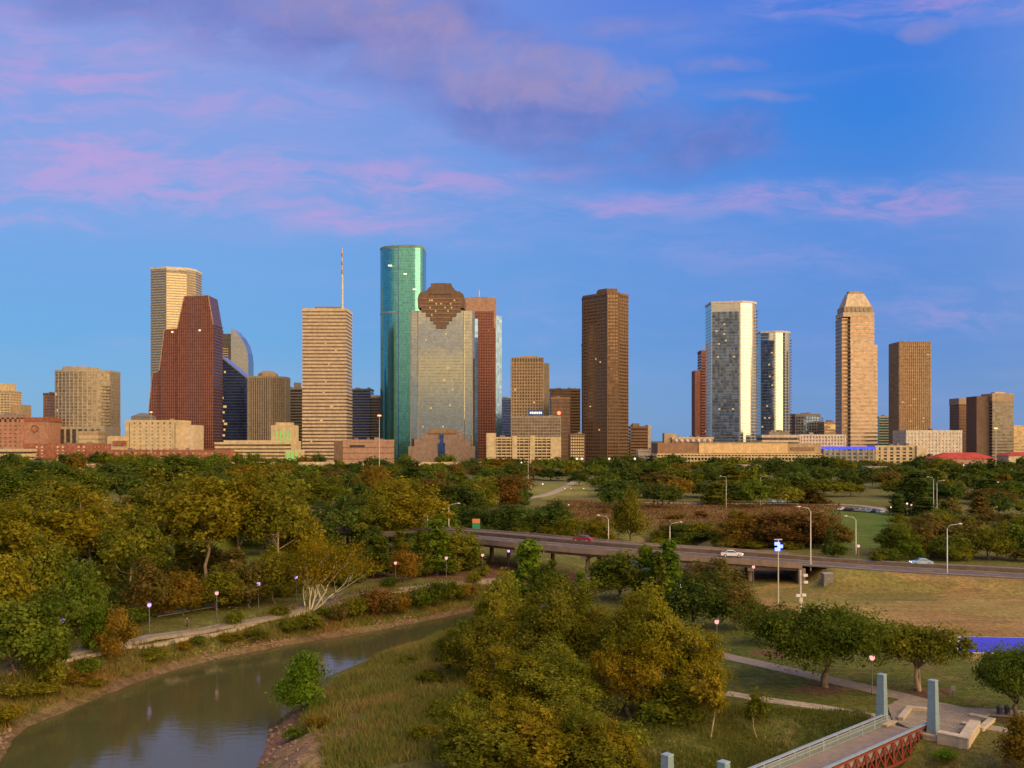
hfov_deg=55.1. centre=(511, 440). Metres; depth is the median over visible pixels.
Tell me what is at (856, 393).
pyramid topped tower
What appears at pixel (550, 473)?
tree
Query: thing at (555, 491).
path
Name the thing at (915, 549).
tree
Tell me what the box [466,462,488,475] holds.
tree
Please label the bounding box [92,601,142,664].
tree
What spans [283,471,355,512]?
tree
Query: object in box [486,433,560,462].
cream apartments
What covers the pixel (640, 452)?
white shed
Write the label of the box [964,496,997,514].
cypress tree
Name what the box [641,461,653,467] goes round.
tree
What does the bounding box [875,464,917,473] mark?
tree
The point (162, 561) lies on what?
tree
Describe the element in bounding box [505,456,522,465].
tree
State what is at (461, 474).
cypress tree
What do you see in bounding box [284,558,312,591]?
cypress tree
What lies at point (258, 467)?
tree
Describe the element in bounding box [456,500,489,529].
tree
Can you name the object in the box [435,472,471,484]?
tree
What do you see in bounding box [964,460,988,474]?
tree
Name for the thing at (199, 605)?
shrub
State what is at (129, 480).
tree
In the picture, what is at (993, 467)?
tree
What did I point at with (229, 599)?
shrub
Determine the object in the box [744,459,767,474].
tree
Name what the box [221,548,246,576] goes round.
cypress tree
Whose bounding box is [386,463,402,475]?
tree
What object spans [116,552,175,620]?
tree
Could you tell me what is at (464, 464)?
tree
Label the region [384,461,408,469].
tree
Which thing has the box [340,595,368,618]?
shrub
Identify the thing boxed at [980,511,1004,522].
shrub
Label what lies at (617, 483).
tree
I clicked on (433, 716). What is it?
shrub
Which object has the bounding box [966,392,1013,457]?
capped tower
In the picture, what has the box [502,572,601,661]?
cottonwood tree
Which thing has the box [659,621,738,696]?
cottonwood tree
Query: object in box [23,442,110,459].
brick apartments
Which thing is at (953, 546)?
tree
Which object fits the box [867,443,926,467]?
cream apartments
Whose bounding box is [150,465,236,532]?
tree
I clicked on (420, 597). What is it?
shrub
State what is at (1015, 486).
tree
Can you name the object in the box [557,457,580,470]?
tree
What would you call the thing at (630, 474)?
tree
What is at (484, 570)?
shrub
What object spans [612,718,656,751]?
shrub
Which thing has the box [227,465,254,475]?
tree
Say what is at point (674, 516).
shrub
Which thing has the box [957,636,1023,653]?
sports court
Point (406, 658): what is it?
shrub
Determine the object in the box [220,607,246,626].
shrub
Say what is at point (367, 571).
shrub
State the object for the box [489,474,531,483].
tree
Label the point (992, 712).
path
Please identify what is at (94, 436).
service block
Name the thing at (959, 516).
shrub
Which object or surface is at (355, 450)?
brown low block
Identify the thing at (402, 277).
teal round tower
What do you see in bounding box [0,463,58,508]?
tree
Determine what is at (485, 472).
tree
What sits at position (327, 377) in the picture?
banded slab tower
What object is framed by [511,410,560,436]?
grey podium block
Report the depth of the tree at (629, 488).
448.12 m
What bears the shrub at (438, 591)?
on the ground at (986, 607)
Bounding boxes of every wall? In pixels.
[897,705,926,720]
[936,719,980,749]
[961,713,995,731]
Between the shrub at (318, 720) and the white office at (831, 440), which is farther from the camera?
the white office at (831, 440)
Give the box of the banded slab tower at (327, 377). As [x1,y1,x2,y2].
[302,248,352,461]
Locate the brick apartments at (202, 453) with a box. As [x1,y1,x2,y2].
[100,448,233,465]
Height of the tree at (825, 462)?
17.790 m
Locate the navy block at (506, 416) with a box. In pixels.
[502,397,510,436]
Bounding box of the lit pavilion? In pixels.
[569,432,584,461]
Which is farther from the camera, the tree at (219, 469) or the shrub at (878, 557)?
the tree at (219, 469)
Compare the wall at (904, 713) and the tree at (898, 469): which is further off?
the tree at (898, 469)
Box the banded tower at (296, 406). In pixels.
[290,383,302,449]
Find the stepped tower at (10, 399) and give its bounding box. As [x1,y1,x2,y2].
[0,383,30,416]
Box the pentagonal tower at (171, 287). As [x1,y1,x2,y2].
[150,266,201,377]
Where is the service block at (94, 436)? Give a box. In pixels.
[78,429,105,443]
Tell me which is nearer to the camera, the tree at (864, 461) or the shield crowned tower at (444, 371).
the tree at (864, 461)
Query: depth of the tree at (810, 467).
719.20 m
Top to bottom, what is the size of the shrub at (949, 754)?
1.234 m
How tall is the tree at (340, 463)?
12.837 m
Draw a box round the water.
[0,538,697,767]
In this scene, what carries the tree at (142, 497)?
on the ground at (986, 607)
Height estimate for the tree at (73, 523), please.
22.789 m
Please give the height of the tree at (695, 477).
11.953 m
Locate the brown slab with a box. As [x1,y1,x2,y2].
[549,388,580,433]
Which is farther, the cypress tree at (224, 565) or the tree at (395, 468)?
the tree at (395, 468)
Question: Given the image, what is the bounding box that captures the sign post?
[951,685,955,696]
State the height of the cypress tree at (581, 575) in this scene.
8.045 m
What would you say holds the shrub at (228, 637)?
on the ground at (986, 607)
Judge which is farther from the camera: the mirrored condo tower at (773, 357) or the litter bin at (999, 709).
the mirrored condo tower at (773, 357)
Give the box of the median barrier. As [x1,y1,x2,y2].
[164,521,1023,572]
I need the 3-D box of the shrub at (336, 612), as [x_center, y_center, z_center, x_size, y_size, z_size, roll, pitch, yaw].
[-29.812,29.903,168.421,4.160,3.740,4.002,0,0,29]
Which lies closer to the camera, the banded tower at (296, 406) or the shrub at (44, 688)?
the shrub at (44, 688)
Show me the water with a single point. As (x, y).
(219, 713)
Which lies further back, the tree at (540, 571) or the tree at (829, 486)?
the tree at (829, 486)
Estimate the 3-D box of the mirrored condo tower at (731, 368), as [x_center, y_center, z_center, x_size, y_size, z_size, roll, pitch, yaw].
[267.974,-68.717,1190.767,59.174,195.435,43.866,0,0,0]
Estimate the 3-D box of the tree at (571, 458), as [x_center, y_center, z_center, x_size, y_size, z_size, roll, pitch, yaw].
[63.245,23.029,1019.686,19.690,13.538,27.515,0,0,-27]
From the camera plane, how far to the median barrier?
207.80 m
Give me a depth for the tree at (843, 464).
803.02 m
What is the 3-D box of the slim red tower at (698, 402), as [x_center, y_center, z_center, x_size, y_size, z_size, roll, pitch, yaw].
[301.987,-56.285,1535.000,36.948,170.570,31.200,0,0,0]
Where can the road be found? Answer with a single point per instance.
(953, 572)
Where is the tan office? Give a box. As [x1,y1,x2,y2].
[818,420,835,433]
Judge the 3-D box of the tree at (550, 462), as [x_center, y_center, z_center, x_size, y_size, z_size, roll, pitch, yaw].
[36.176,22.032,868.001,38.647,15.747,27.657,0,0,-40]
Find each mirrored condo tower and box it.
[705,301,757,441]
[756,331,791,438]
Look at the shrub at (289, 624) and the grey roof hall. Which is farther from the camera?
the grey roof hall
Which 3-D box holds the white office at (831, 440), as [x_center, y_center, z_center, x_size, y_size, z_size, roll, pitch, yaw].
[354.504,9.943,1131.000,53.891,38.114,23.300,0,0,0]
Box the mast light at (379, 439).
[377,415,380,465]
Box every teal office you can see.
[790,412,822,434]
[877,415,888,444]
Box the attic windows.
[847,307,869,311]
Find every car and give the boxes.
[572,535,593,540]
[721,550,742,557]
[909,558,933,563]
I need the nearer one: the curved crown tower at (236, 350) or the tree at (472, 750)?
the tree at (472, 750)
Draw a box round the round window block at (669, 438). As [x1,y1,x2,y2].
[662,433,713,442]
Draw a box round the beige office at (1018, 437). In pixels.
[1013,425,1023,451]
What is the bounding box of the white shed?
[636,448,650,460]
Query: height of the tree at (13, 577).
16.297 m
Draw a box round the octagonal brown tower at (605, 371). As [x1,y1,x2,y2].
[582,288,628,461]
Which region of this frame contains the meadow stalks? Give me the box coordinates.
[547,499,840,534]
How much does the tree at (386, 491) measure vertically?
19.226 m
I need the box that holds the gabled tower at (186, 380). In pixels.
[148,295,222,449]
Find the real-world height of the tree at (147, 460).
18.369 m
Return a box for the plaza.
[888,695,989,733]
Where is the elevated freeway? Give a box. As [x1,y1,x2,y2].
[232,462,460,469]
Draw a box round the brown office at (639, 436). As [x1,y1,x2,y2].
[628,423,650,456]
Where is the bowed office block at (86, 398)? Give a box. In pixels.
[55,366,120,443]
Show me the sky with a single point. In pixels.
(790, 158)
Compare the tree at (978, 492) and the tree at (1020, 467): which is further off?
the tree at (1020, 467)
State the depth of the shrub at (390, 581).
190.21 m
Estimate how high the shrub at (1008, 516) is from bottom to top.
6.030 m
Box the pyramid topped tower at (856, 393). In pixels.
[835,291,877,446]
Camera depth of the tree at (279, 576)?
172.62 m
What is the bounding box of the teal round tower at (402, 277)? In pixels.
[380,244,425,459]
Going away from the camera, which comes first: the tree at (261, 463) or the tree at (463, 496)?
the tree at (463, 496)
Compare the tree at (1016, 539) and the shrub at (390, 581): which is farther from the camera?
the tree at (1016, 539)
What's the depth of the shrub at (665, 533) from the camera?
324.47 m
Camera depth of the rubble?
112.07 m
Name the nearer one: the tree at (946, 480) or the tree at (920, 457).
the tree at (946, 480)
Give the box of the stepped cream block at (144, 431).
[107,413,203,449]
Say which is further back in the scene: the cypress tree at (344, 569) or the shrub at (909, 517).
the shrub at (909, 517)
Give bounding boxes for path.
[0,578,500,671]
[0,582,491,676]
[153,605,213,616]
[528,480,576,497]
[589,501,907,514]
[722,653,927,699]
[724,691,891,719]
[965,707,1023,716]
[980,723,1010,732]
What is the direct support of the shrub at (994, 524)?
on the ground at (986, 607)
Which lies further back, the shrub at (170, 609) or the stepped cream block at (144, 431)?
the stepped cream block at (144, 431)
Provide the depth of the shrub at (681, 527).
323.43 m
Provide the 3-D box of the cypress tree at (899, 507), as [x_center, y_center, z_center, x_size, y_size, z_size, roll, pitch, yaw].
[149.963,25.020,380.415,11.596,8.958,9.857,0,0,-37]
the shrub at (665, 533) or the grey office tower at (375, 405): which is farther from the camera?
the grey office tower at (375, 405)
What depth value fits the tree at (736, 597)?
148.83 m
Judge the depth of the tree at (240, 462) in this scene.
797.33 m
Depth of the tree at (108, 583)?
170.23 m
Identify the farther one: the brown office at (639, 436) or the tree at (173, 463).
the brown office at (639, 436)
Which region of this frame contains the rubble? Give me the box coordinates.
[0,616,415,766]
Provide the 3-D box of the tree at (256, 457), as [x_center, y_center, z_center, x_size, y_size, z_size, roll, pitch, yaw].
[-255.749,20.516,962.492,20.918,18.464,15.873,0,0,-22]
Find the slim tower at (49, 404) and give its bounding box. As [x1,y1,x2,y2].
[43,392,54,417]
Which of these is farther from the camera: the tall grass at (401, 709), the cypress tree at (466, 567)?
the cypress tree at (466, 567)
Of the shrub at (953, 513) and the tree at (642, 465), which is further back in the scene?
the tree at (642, 465)
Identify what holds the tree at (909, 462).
on the ground at (986, 607)
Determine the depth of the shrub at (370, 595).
173.23 m
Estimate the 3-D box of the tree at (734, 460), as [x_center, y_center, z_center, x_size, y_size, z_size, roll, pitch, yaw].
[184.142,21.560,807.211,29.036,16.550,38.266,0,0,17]
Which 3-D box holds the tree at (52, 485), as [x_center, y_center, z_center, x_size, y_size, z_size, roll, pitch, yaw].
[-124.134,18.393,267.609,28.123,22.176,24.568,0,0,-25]
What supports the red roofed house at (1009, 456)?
on the ground at (986, 607)
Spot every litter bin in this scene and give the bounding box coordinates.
[996,705,1002,714]
[1004,705,1010,714]
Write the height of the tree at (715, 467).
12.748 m
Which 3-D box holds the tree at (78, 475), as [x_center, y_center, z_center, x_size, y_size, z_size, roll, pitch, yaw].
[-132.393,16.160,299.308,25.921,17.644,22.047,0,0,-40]
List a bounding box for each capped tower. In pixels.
[465,290,501,458]
[949,398,965,451]
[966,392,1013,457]
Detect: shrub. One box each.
[0,681,41,697]
[0,703,31,722]
[21,680,70,694]
[26,656,71,683]
[62,669,100,683]
[65,620,82,637]
[70,656,111,672]
[80,677,111,686]
[108,609,139,624]
[121,604,155,623]
[139,647,172,660]
[148,603,178,614]
[173,641,190,648]
[177,594,208,610]
[187,635,206,644]
[209,589,241,606]
[212,631,245,640]
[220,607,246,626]
[241,628,275,638]
[264,648,335,714]
[268,604,291,616]
[276,579,306,596]
[276,616,303,632]
[278,724,307,738]
[294,612,323,628]
[302,715,331,726]
[316,605,331,614]
[326,604,348,620]
[329,573,356,585]
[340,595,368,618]
[351,587,392,615]
[360,563,373,576]
[361,560,380,576]
[369,585,400,616]
[379,576,398,586]
[394,589,414,612]
[395,654,417,662]
[405,584,433,609]
[405,722,442,740]
[414,669,446,682]
[419,696,447,719]
[420,565,434,576]
[424,578,454,605]
[442,578,469,600]
[447,615,469,632]
[455,582,479,598]
[465,566,481,583]
[478,564,491,574]
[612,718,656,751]
[634,693,675,724]
[642,538,663,542]
[647,529,676,539]
[654,524,676,530]
[659,703,706,726]
[663,514,688,518]
[666,523,684,531]
[667,529,686,536]
[668,521,701,531]
[671,537,692,544]
[675,531,703,541]
[685,521,716,532]
[691,532,727,538]
[694,509,707,516]
[704,526,726,534]
[710,536,724,546]
[713,539,737,547]
[715,521,726,527]
[726,508,739,514]
[732,540,748,548]
[739,540,767,548]
[749,539,775,546]
[761,537,790,547]
[779,540,805,549]
[798,540,823,544]
[821,515,841,525]
[825,539,851,557]
[867,553,889,560]
[869,547,910,560]
[885,512,906,524]
[902,514,928,522]
[922,544,948,557]
[929,746,959,760]
[931,506,952,516]
[931,509,958,516]
[937,511,958,524]
[953,545,978,560]
[954,514,974,522]
[963,513,994,521]
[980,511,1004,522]
[988,520,1023,525]
[988,522,1022,529]
[988,711,1023,767]
[994,510,1023,521]
[1005,546,1023,559]
[1015,514,1023,525]
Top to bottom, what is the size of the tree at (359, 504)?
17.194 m
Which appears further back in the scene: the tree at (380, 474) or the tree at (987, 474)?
the tree at (987, 474)
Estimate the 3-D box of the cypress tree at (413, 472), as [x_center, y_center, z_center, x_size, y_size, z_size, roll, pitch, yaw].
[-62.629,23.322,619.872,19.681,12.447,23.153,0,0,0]
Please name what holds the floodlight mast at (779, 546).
on the ground at (986, 607)
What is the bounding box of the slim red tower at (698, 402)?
[692,350,705,436]
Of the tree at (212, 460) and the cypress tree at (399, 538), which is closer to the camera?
the cypress tree at (399, 538)
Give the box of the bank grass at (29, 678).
[0,578,489,735]
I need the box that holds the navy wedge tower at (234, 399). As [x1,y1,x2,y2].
[222,357,248,441]
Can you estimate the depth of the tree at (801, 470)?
687.86 m
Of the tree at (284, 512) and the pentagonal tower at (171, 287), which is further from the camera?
the pentagonal tower at (171, 287)
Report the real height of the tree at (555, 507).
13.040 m
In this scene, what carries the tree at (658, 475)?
on the ground at (986, 607)
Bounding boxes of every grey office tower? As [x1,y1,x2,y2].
[352,388,373,439]
[371,395,379,439]
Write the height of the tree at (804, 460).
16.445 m
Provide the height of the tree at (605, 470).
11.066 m
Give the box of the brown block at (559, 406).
[550,396,569,460]
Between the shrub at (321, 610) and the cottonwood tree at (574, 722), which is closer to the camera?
the cottonwood tree at (574, 722)
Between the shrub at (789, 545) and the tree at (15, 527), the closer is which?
the tree at (15, 527)
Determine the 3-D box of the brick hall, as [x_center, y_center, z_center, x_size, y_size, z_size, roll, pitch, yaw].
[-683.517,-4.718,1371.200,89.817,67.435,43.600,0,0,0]
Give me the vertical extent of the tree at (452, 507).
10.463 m
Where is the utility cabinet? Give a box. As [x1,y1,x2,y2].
[821,572,833,585]
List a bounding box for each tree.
[0,451,23,467]
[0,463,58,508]
[0,483,74,520]
[0,500,74,566]
[0,550,42,614]
[0,583,104,675]
[3,531,78,608]
[6,465,26,469]
[6,467,110,509]
[10,460,90,494]
[12,616,79,671]
[17,456,30,466]
[17,505,83,563]
[42,482,158,567]
[44,459,62,469]
[46,554,114,635]
[49,465,121,496]
[54,502,108,562]
[56,452,89,463]
[65,453,87,468]
[75,543,129,569]
[78,595,114,653]
[83,559,119,589]
[84,451,100,463]
[85,463,98,472]
[88,462,147,499]
[92,460,117,470]
[92,503,178,606]
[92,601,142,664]
[93,458,179,493]
[95,451,116,463]
[99,579,111,590]
[105,583,124,610]
[107,464,194,537]
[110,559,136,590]
[116,451,153,462]
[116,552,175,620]
[118,580,135,606]
[129,550,175,578]
[139,453,156,458]
[139,454,155,465]
[140,476,253,579]
[144,452,223,490]
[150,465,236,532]
[150,524,204,561]
[152,456,166,463]
[158,546,174,576]
[164,542,210,577]
[164,565,206,615]
[181,539,224,573]
[196,451,230,466]
[198,562,249,610]
[201,463,240,480]
[207,469,283,549]
[215,560,231,584]
[218,462,231,471]
[218,463,274,482]
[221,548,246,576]
[224,457,255,469]
[224,565,248,604]
[225,556,275,607]
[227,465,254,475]
[229,451,244,461]
[235,521,287,554]
[240,469,318,553]
[243,452,261,461]
[244,468,305,499]
[245,460,274,469]
[251,541,302,603]
[255,547,278,567]
[256,462,299,474]
[260,457,281,461]
[263,514,339,579]
[264,459,297,468]
[275,458,300,468]
[277,534,387,611]
[283,463,337,484]
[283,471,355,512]
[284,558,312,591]
[294,454,314,461]
[308,493,368,534]
[309,466,346,504]
[311,453,327,461]
[311,520,346,550]
[314,466,331,476]
[321,472,376,500]
[323,463,339,470]
[327,488,374,545]
[327,546,348,582]
[328,459,345,468]
[332,556,356,584]
[342,461,364,469]
[344,545,366,582]
[346,521,389,552]
[347,468,388,504]
[349,464,364,474]
[357,462,396,487]
[357,475,411,508]
[358,496,407,551]
[358,545,375,561]
[362,461,389,472]
[363,454,392,464]
[364,479,454,525]
[366,502,422,545]
[368,534,394,576]
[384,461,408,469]
[384,474,420,479]
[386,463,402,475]
[387,542,424,581]
[389,535,396,556]
[390,529,405,558]
[391,458,425,469]
[392,476,422,488]
[394,466,426,476]
[397,541,408,551]
[399,453,411,460]
[399,468,422,480]
[402,535,415,545]
[403,532,416,542]
[404,479,435,507]
[407,546,413,552]
[411,529,432,576]
[413,516,424,527]
[416,470,458,510]
[416,475,446,486]
[417,521,430,530]
[419,463,448,473]
[419,519,456,575]
[421,467,448,478]
[426,476,492,524]
[426,502,462,524]
[427,720,535,767]
[428,461,448,468]
[428,615,511,676]
[430,454,456,461]
[430,685,506,746]
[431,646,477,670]
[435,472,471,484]
[438,511,461,526]
[439,535,463,574]
[444,462,470,471]
[448,462,465,475]
[451,523,486,569]
[452,472,469,480]
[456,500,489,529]
[456,639,550,710]
[459,457,483,468]
[461,542,486,570]
[462,476,491,485]
[462,700,579,767]
[463,591,542,658]
[464,476,501,509]
[464,506,511,530]
[465,475,492,485]
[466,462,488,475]
[467,584,510,625]
[471,691,587,765]
[472,465,508,477]
[474,563,526,612]
[477,469,541,510]
[481,456,516,466]
[483,464,504,472]
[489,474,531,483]
[491,498,561,532]
[499,463,527,477]
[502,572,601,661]
[504,517,531,532]
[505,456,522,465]
[505,651,628,715]
[508,538,549,608]
[511,484,535,503]
[511,630,596,703]
[517,464,548,479]
[524,461,555,469]
[526,559,575,603]
[529,498,588,526]
[529,693,617,759]
[531,468,567,480]
[534,456,560,467]
[537,524,552,533]
[546,515,585,536]
[553,730,637,767]
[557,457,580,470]
[561,460,583,476]
[565,456,580,461]
[566,469,590,485]
[567,601,613,685]
[574,570,591,612]
[575,716,649,767]
[578,516,617,539]
[580,546,650,599]
[582,634,681,717]
[583,460,607,467]
[583,460,609,477]
[585,472,622,486]
[588,455,611,463]
[588,464,643,481]
[590,577,704,697]
[594,479,642,491]
[596,485,627,506]
[597,456,637,469]
[598,467,616,475]
[606,485,653,540]
[618,452,643,463]
[618,484,640,497]
[624,669,711,716]
[629,544,652,596]
[631,463,647,467]
[633,460,651,464]
[634,468,664,484]
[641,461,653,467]
[641,469,682,483]
[641,479,686,506]
[641,551,669,599]
[648,475,694,494]
[651,457,672,469]
[653,538,687,600]
[653,563,742,628]
[656,453,693,465]
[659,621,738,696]
[661,467,689,473]
[665,462,691,471]
[673,470,706,483]
[681,555,756,599]
[688,481,711,493]
[689,460,705,469]
[693,463,735,470]
[695,465,721,482]
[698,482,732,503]
[700,481,748,501]
[702,480,742,499]
[705,456,728,466]
[710,581,764,629]
[713,510,761,543]
[714,462,746,476]
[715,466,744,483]
[722,457,751,466]
[725,593,919,687]
[732,507,837,543]
[735,477,775,506]
[739,466,770,479]
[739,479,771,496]
[743,600,790,644]
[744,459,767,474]
[757,456,790,474]
[759,476,792,497]
[761,459,790,474]
[768,471,817,490]
[769,486,806,504]
[777,466,812,475]
[785,461,804,468]
[788,456,818,468]
[789,464,818,475]
[792,478,849,496]
[793,510,834,547]
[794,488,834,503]
[810,455,837,469]
[810,463,834,481]
[820,467,839,476]
[820,519,854,545]
[820,530,834,554]
[830,456,847,462]
[831,475,865,485]
[834,466,861,479]
[836,458,857,470]
[840,481,867,496]
[853,467,888,481]
[855,459,875,465]
[855,462,870,469]
[858,469,880,486]
[870,459,895,465]
[870,468,907,484]
[870,518,927,551]
[872,463,894,468]
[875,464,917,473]
[876,477,907,492]
[876,617,981,691]
[884,493,908,514]
[889,471,937,497]
[893,536,929,559]
[895,462,914,468]
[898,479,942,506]
[900,460,914,466]
[902,510,950,554]
[903,467,918,476]
[903,499,936,515]
[910,453,932,465]
[913,459,931,471]
[921,467,947,477]
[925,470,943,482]
[926,481,968,499]
[926,531,973,560]
[928,457,951,470]
[932,476,968,497]
[934,472,986,488]
[936,515,986,554]
[937,458,967,474]
[938,496,963,514]
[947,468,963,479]
[959,468,1001,482]
[961,488,1022,500]
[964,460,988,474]
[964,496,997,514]
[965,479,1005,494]
[966,521,1018,559]
[967,635,1023,716]
[980,461,1011,474]
[983,480,1023,501]
[984,458,1011,467]
[984,492,1017,513]
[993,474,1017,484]
[996,516,1023,559]
[1005,468,1023,479]
[1007,461,1019,469]
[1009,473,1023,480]
[1011,500,1023,512]
[1012,456,1023,468]
[1012,463,1023,475]
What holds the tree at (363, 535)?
on the ground at (986, 607)
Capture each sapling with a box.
[689,666,732,738]
[739,686,772,736]
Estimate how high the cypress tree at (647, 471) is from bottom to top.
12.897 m
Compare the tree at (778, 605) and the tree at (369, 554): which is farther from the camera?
the tree at (369, 554)
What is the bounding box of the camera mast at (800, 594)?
[795,570,807,612]
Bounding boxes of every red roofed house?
[926,452,997,469]
[997,452,1023,469]
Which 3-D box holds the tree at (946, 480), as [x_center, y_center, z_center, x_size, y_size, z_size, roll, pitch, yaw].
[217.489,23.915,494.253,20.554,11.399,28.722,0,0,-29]
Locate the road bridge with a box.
[266,520,805,592]
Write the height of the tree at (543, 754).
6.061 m
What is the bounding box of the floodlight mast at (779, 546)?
[774,539,782,606]
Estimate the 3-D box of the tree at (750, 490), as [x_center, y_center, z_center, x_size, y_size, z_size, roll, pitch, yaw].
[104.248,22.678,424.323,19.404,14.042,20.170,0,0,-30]
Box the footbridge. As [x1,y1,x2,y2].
[749,714,926,767]
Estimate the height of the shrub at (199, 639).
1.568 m
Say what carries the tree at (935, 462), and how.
on the ground at (986, 607)
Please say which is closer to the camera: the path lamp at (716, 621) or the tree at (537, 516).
the path lamp at (716, 621)
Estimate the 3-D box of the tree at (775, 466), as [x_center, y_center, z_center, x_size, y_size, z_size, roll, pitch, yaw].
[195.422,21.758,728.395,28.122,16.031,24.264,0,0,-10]
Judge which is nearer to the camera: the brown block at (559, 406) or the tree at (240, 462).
the tree at (240, 462)
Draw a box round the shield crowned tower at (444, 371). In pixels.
[408,283,478,461]
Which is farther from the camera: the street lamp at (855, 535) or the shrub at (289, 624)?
the street lamp at (855, 535)
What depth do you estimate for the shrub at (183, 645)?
146.41 m
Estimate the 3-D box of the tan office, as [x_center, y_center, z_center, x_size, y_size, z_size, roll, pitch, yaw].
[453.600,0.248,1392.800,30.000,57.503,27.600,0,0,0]
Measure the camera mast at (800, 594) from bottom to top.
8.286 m
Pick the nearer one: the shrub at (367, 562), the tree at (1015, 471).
the shrub at (367, 562)
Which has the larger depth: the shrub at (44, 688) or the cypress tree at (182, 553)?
the cypress tree at (182, 553)
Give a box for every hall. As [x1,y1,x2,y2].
[0,413,61,448]
[0,447,36,459]
[271,422,300,449]
[651,442,821,468]
[756,430,798,443]
[821,447,875,462]
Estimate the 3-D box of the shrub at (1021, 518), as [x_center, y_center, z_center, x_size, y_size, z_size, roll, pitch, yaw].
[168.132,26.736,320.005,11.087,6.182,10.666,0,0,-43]
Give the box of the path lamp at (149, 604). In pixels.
[147,602,150,632]
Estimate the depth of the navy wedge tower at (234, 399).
1430.00 m
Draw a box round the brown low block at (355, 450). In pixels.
[334,438,393,461]
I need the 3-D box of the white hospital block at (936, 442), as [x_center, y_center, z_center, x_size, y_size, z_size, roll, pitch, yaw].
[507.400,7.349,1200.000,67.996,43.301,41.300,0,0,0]
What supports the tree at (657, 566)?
on the ground at (986, 607)
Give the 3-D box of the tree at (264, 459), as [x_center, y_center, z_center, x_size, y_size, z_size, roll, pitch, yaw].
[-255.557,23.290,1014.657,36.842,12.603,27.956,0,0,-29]
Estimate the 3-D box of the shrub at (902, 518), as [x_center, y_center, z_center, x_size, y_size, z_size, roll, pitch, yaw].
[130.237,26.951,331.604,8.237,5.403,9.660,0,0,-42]
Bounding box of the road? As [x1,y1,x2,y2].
[161,524,1023,579]
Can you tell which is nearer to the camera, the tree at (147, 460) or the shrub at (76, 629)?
the shrub at (76, 629)
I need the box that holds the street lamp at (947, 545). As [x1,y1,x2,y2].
[946,523,961,572]
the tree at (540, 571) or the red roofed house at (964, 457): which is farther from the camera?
the red roofed house at (964, 457)
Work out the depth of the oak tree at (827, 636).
112.11 m
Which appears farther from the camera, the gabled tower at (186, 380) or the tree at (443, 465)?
the gabled tower at (186, 380)
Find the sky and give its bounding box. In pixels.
[0,0,1023,440]
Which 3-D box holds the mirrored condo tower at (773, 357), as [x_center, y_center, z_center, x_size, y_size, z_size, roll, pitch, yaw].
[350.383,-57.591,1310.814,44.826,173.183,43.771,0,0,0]
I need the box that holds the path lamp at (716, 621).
[714,618,718,647]
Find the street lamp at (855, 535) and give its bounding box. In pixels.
[843,515,856,554]
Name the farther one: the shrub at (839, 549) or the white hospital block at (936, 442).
the white hospital block at (936, 442)
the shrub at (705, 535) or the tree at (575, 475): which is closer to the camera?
the shrub at (705, 535)
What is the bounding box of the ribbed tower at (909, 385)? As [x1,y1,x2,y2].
[889,341,930,443]
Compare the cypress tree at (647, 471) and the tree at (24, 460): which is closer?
the cypress tree at (647, 471)
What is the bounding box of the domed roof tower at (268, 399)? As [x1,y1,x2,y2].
[247,371,289,439]
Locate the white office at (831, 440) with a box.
[799,432,845,446]
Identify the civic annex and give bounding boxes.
[214,440,304,460]
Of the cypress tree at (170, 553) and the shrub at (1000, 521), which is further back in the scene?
the shrub at (1000, 521)
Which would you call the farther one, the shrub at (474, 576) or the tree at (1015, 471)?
the tree at (1015, 471)
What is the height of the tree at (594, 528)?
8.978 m
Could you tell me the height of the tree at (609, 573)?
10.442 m
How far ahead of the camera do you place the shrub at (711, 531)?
308.00 m
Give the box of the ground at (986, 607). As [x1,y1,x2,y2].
[0,441,1023,767]
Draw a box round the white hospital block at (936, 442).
[893,429,961,455]
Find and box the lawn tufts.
[559,703,894,767]
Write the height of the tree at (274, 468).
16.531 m
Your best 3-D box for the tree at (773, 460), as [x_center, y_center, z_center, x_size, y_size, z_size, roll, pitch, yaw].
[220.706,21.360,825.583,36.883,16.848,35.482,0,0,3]
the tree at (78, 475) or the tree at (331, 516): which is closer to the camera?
the tree at (331, 516)
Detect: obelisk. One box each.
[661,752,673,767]
[717,759,730,767]
[876,673,896,727]
[920,679,939,741]
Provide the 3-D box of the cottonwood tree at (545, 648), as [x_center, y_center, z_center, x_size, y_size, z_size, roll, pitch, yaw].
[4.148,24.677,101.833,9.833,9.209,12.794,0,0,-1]
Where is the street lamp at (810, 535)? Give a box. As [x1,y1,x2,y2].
[796,506,811,570]
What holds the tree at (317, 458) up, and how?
on the ground at (986, 607)
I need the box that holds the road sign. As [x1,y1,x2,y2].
[472,519,479,528]
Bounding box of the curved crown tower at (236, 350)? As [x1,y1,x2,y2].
[222,328,253,375]
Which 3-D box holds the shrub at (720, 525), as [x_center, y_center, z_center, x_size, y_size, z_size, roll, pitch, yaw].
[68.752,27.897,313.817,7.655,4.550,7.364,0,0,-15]
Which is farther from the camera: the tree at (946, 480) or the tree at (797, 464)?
the tree at (797, 464)
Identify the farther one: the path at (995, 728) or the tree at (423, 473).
the tree at (423, 473)
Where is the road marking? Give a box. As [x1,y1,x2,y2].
[346,528,1023,577]
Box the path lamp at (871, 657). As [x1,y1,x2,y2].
[869,654,874,694]
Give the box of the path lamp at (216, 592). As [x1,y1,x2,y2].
[215,590,218,619]
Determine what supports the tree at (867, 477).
on the ground at (986, 607)
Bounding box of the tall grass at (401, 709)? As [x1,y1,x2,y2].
[299,629,563,767]
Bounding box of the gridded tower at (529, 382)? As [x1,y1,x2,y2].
[511,356,548,415]
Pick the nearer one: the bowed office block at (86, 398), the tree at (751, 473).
the tree at (751, 473)

